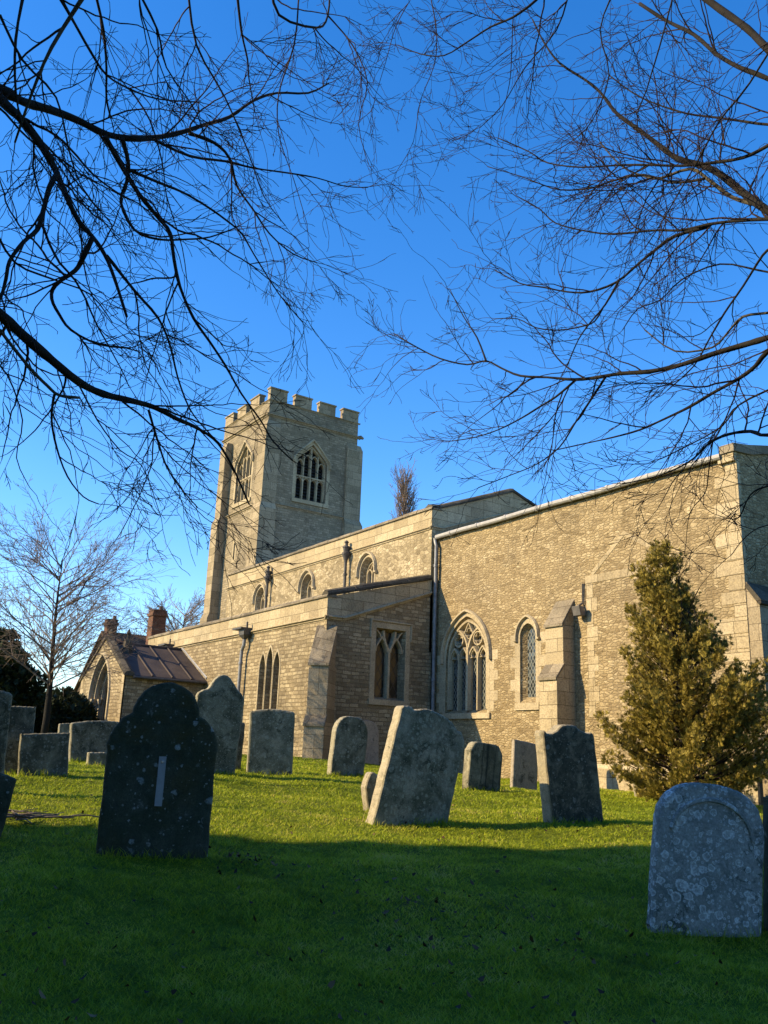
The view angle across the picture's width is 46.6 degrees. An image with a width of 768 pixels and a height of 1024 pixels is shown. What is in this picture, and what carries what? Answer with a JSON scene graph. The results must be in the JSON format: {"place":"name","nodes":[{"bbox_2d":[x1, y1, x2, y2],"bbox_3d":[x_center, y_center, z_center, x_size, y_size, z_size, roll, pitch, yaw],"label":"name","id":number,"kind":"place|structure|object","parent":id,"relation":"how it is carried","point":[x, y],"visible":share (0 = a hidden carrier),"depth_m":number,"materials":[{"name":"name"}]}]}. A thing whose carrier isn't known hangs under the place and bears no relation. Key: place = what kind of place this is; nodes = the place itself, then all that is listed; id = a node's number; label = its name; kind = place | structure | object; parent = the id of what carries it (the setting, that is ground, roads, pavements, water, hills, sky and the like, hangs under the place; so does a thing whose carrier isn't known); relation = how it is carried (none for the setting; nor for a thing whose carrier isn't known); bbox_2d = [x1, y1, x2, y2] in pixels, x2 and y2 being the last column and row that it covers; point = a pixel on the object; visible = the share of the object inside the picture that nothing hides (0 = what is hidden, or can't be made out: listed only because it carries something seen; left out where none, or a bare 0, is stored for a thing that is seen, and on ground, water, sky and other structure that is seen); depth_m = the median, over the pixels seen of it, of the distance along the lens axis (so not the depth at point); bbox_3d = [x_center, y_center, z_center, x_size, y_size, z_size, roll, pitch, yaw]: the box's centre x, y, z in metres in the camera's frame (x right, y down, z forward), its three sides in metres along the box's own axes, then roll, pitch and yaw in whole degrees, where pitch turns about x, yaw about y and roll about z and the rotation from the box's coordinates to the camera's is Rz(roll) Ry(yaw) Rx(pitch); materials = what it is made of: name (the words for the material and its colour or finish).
{"place":"outdoors","nodes":[
{"label":"outdoors","id":0,"kind":"place"},
{"bbox_2d":[0,754,767,1023],"bbox_3d":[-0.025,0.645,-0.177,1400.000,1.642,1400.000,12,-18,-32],"label":"ground","id":1,"kind":"structure","parent":0,"point":[129,913],"depth_m":5.97,"materials":[{"name":"green plant"}]},
{"bbox_2d":[0,690,12,773],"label":"gravestone","id":2,"kind":"object","parent":1,"relation":"on","point":[5,702],"visible":0.84,"depth_m":10.91,"materials":[{"name":"stone"}]},
{"bbox_2d":[0,773,16,836],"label":"gravestone","id":3,"kind":"object","parent":1,"relation":"on","point":[7,784],"visible":1,"depth_m":8.27,"materials":[{"name":"stone"}]},
{"bbox_2d":[4,706,35,774],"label":"gravestone","id":4,"kind":"object","parent":1,"relation":"on","point":[22,719],"visible":0.45,"depth_m":12.75,"materials":[{"name":"stone"}]},
{"bbox_2d":[7,815,34,823],"bbox_3d":[-3.617,3.029,8.843,0.124,0.043,0.940,16,-20,-41],"label":"fallen stick","id":5,"kind":"object","parent":1,"relation":"on","point":[16,819],"visible":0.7,"depth_m":8.69,"materials":[{"name":"brown wood"}]},
{"bbox_2d":[7,813,36,815],"bbox_3d":[-3.704,2.994,8.833,0.594,0.046,0.128,12,-18,-32],"label":"fallen stick","id":6,"kind":"object","parent":1,"relation":"on","point":[17,815],"visible":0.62,"depth_m":8.85,"materials":[{"name":"brown wood"}]},
{"bbox_2d":[8,810,29,815],"bbox_3d":[-3.681,2.973,8.843,0.493,0.050,0.134,-5,-17,26],"label":"fallen stick","id":7,"kind":"object","parent":6,"relation":"on","point":[12,811],"visible":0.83,"depth_m":8.81,"materials":[{"name":"brown wood"}]},
{"bbox_2d":[8,808,37,812],"bbox_3d":[-3.695,2.979,8.900,0.678,0.054,0.170,4,-15,-8],"label":"fallen stick","id":8,"kind":"object","parent":1,"relation":"on","point":[22,810],"visible":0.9,"depth_m":8.87,"materials":[{"name":"brown wood"}]},
{"bbox_2d":[0,626,47,706],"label":"yew tree","id":9,"kind":"object","parent":1,"relation":"on","point":[20,683],"visible":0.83,"depth_m":27.93,"materials":[{"name":"green plant"}]},
{"bbox_2d":[10,811,56,814],"bbox_3d":[-3.616,2.999,8.902,0.846,0.050,0.126,-1,-16,11],"label":"fallen stick","id":10,"kind":"object","parent":1,"relation":"on","point":[34,813],"visible":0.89,"depth_m":8.82,"materials":[{"name":"brown wood"}]},
{"bbox_2d":[17,733,69,776],"bbox_3d":[-4.831,3.490,12.668,0.669,0.709,0.143,5,-15,-26],"label":"gravestone","id":11,"kind":"object","parent":1,"relation":"on","point":[48,752],"visible":0.92,"depth_m":12.62,"materials":[{"name":"stone"}]},
{"bbox_2d":[20,812,73,818],"bbox_3d":[-3.401,3.054,8.986,0.528,0.059,0.140,12,-18,-32],"label":"fallen stick","id":12,"kind":"object","parent":1,"relation":"on","point":[26,816],"visible":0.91,"depth_m":8.90,"materials":[{"name":"brown wood"}]},
{"bbox_2d":[14,813,98,818],"bbox_3d":[-3.259,3.069,9.003,0.873,0.059,0.132,9,-17,-22],"label":"fallen stick","id":13,"kind":"object","parent":1,"relation":"on","point":[19,817],"visible":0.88,"depth_m":8.96,"materials":[{"name":"brown wood"}]},
{"bbox_2d":[26,685,99,732],"bbox_3d":[-12.329,7.015,30.562,3.810,2.465,6.333,-9,-19,34],"label":"dark hedge","id":14,"kind":"object","parent":1,"relation":"on","point":[70,705],"visible":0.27,"depth_m":31.21,"materials":[{"name":"green plant"}]},
{"bbox_2d":[58,723,69,732],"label":"gravestone","id":15,"kind":"object","parent":1,"relation":"on","point":[63,727],"visible":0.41,"depth_m":21.94,"materials":[{"name":"stone"}]},
{"bbox_2d":[0,474,176,732],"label":"garden tree","id":16,"kind":"object","parent":1,"relation":"on","point":[53,651],"visible":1,"depth_m":23.41,"materials":[{"name":"brown plant"}]},
{"bbox_2d":[68,720,118,761],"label":"gravestone","id":17,"kind":"object","parent":1,"relation":"on","point":[87,736],"visible":0.73,"depth_m":16.04,"materials":[{"name":"stone"}]},
{"bbox_2d":[86,752,106,764],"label":"gravestone","id":18,"kind":"object","parent":1,"relation":"on","point":[97,757],"visible":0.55,"depth_m":15.20,"materials":[{"name":"grey stone"}]},
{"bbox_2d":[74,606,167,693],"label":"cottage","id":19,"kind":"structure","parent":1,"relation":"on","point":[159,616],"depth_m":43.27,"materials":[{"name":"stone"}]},
{"bbox_2d":[96,682,217,858],"bbox_3d":[-1.985,2.329,7.923,0.973,1.614,0.132,8,-16,-19],"label":"gravestone","id":20,"kind":"object","parent":1,"relation":"on","point":[162,749],"visible":0.98,"depth_m":7.87,"materials":[{"name":"stone"}]},
{"bbox_2d":[124,582,204,634],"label":"distant tree","id":21,"kind":"object","parent":1,"relation":"on","point":[196,604],"visible":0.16,"depth_m":77.24,"materials":[{"name":"brown plant"}]},
{"bbox_2d":[196,675,243,774],"bbox_3d":[-2.789,3.574,14.836,0.810,1.720,0.153,12,-18,-22],"label":"gravestone","id":22,"kind":"object","parent":1,"relation":"on","point":[220,700],"visible":0.69,"depth_m":14.83,"materials":[{"name":"grey stone"}]},
{"bbox_2d":[0,0,443,615],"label":"bare tree","id":23,"kind":"object","parent":1,"relation":"on","point":[50,156],"visible":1,"depth_m":7.77,"materials":[{"name":"brown plant"}]},
{"bbox_2d":[235,722,244,769],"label":"gravestone","id":24,"kind":"object","parent":1,"relation":"on","point":[240,748],"visible":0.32,"depth_m":16.24,"materials":[{"name":"stone"}]},
{"bbox_2d":[246,709,294,774],"bbox_3d":[-2.009,4.126,15.849,0.811,1.223,0.153,4,-15,-12],"label":"gravestone","id":25,"kind":"object","parent":1,"relation":"on","point":[270,739],"visible":0.93,"depth_m":15.79,"materials":[{"name":"grey stone"}]},
{"bbox_2d":[327,716,367,775],"bbox_3d":[-0.680,4.497,16.922,0.750,1.225,0.173,18,-21,-31],"label":"gravestone","id":26,"kind":"object","parent":1,"relation":"on","point":[348,744],"visible":0.88,"depth_m":16.85,"materials":[{"name":"grey stone"}]},
{"bbox_2d":[361,772,377,810],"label":"gravestone","id":27,"kind":"object","parent":1,"relation":"on","point":[368,784],"visible":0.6,"depth_m":11.88,"materials":[{"name":"grey stone"}]},
{"bbox_2d":[363,720,378,764],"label":"grave slab","id":28,"kind":"structure","parent":1,"relation":"on","point":[372,753],"depth_m":25.84,"materials":[{"name":"grey stone"}]},
{"bbox_2d":[0,777,742,1023],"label":"fallen leaves","id":29,"kind":"object","parent":1,"relation":"on","point":[330,985],"visible":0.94,"depth_m":5.62,"materials":[{"name":"brown plant"}]},
{"bbox_2d":[388,458,420,518],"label":"poplar tree","id":30,"kind":"object","parent":1,"relation":"on","point":[404,489],"visible":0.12,"depth_m":62.40,"materials":[{"name":"brown plant"}]},
{"bbox_2d":[365,705,463,825],"bbox_3d":[0.437,3.248,11.120,1.069,1.546,0.193,27,-25,-25],"label":"gravestone","id":31,"kind":"object","parent":1,"relation":"on","point":[419,767],"visible":0.94,"depth_m":11.03,"materials":[{"name":"grey stone"}]},
{"bbox_2d":[79,386,767,804],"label":"church","id":32,"kind":"structure","parent":1,"relation":"on","point":[493,632],"depth_m":26.73,"materials":[{"name":"stone"}]},
{"bbox_2d":[231,540,236,562],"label":"slit window","id":33,"kind":"structure","parent":32,"relation":"in","point":[232,560],"depth_m":42.48,"materials":[{"name":"stone"}]},
{"bbox_2d":[231,440,253,508],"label":"belfry window","id":34,"kind":"structure","parent":32,"relation":"in","point":[247,462],"depth_m":43.37,"materials":[{"name":"stone"}]},
{"bbox_2d":[251,583,265,610],"bbox_3d":[-5.227,3.874,38.453,0.450,1.651,1.340,12,-18,-32],"label":"clerestory window","id":35,"kind":"structure","parent":32,"relation":"in","point":[259,586],"depth_m":38.75,"materials":[{"name":"stone"}]},
{"bbox_2d":[255,645,280,709],"bbox_3d":[-3.689,5.333,28.366,0.050,2.267,1.600,12,-18,-32],"label":"triple lancet window","id":36,"kind":"structure","parent":32,"relation":"in","point":[273,657],"depth_m":28.36,"materials":[{"name":"stone"}]},
{"bbox_2d":[297,569,315,598],"bbox_3d":[-2.938,3.074,35.208,0.450,1.651,1.340,12,-18,-32],"label":"clerestory window","id":37,"kind":"structure","parent":32,"relation":"in","point":[311,586],"depth_m":35.46,"materials":[{"name":"stone"}]},
{"bbox_2d":[291,439,330,508],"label":"belfry window","id":38,"kind":"structure","parent":32,"relation":"in","point":[307,489],"depth_m":42.91,"materials":[{"name":"stone"}]},
{"bbox_2d":[354,551,377,591],"bbox_3d":[-0.502,2.222,31.756,0.450,1.651,1.340,12,-18,-32],"label":"clerestory window","id":39,"kind":"structure","parent":32,"relation":"in","point":[372,569],"depth_m":31.99,"materials":[{"name":"stone"}]},
{"bbox_2d":[368,618,412,706],"bbox_3d":[0.127,4.587,27.079,1.550,2.530,0.310,12,-18,-32],"label":"east aisle window","id":40,"kind":"structure","parent":32,"relation":"in","point":[385,647],"depth_m":27.11,"materials":[{"name":"stone"}]},
{"bbox_2d":[436,609,497,718],"bbox_3d":[2.500,4.520,26.691,0.320,3.252,2.860,12,-18,-32],"label":"four light window","id":41,"kind":"structure","parent":32,"relation":"in","point":[472,674],"depth_m":26.71,"materials":[{"name":"stone"}]},
{"bbox_2d":[510,614,545,709],"bbox_3d":[3.978,4.108,24.515,0.250,2.608,1.400,12,-18,-32],"label":"lancet window","id":42,"kind":"structure","parent":32,"relation":"in","point":[535,637],"depth_m":24.56,"materials":[{"name":"stone"}]},
{"bbox_2d":[462,742,502,791],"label":"gravestone","id":43,"kind":"object","parent":1,"relation":"on","point":[482,766],"visible":0.89,"depth_m":15.69,"materials":[{"name":"stone"}]},
{"bbox_2d":[510,739,537,790],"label":"grave slab","id":44,"kind":"structure","parent":1,"relation":"on","point":[524,770],"depth_m":17.69,"materials":[{"name":"grey stone"}]},
{"bbox_2d":[305,0,767,639],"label":"bare tree","id":45,"kind":"object","parent":1,"relation":"on","point":[747,198],"visible":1,"depth_m":8.99,"materials":[{"name":"brown plant"}]},
{"bbox_2d":[535,725,602,822],"bbox_3d":[2.427,3.492,11.707,0.889,1.376,0.203,3,-14,-31],"label":"gravestone","id":46,"kind":"object","parent":1,"relation":"on","point":[568,772],"visible":0.95,"depth_m":11.60,"materials":[{"name":"stone"}]},
{"bbox_2d":[593,538,767,802],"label":"golden conifer","id":47,"kind":"object","parent":1,"relation":"on","point":[667,714],"visible":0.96,"depth_m":16.48,"materials":[{"name":"green plant"}]},
{"bbox_2d":[646,782,763,937],"bbox_3d":[2.311,2.512,6.386,0.796,1.101,0.148,10,-16,-2],"label":"gravestone","id":48,"kind":"object","parent":1,"relation":"on","point":[706,858],"visible":0.95,"depth_m":6.33,"materials":[{"name":"stone"}]},
{"bbox_2d":[763,796,767,930],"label":"gravestone","id":49,"kind":"object","parent":1,"relation":"on","point":[765,887],"visible":0.86,"depth_m":6.46,"materials":[{"name":"stone"}]},
{"bbox_2d":[0,0,767,691],"label":"sky","id":50,"kind":"structure","parent":0,"point":[220,292],"materials":[{"name":"blue"}]}
]}

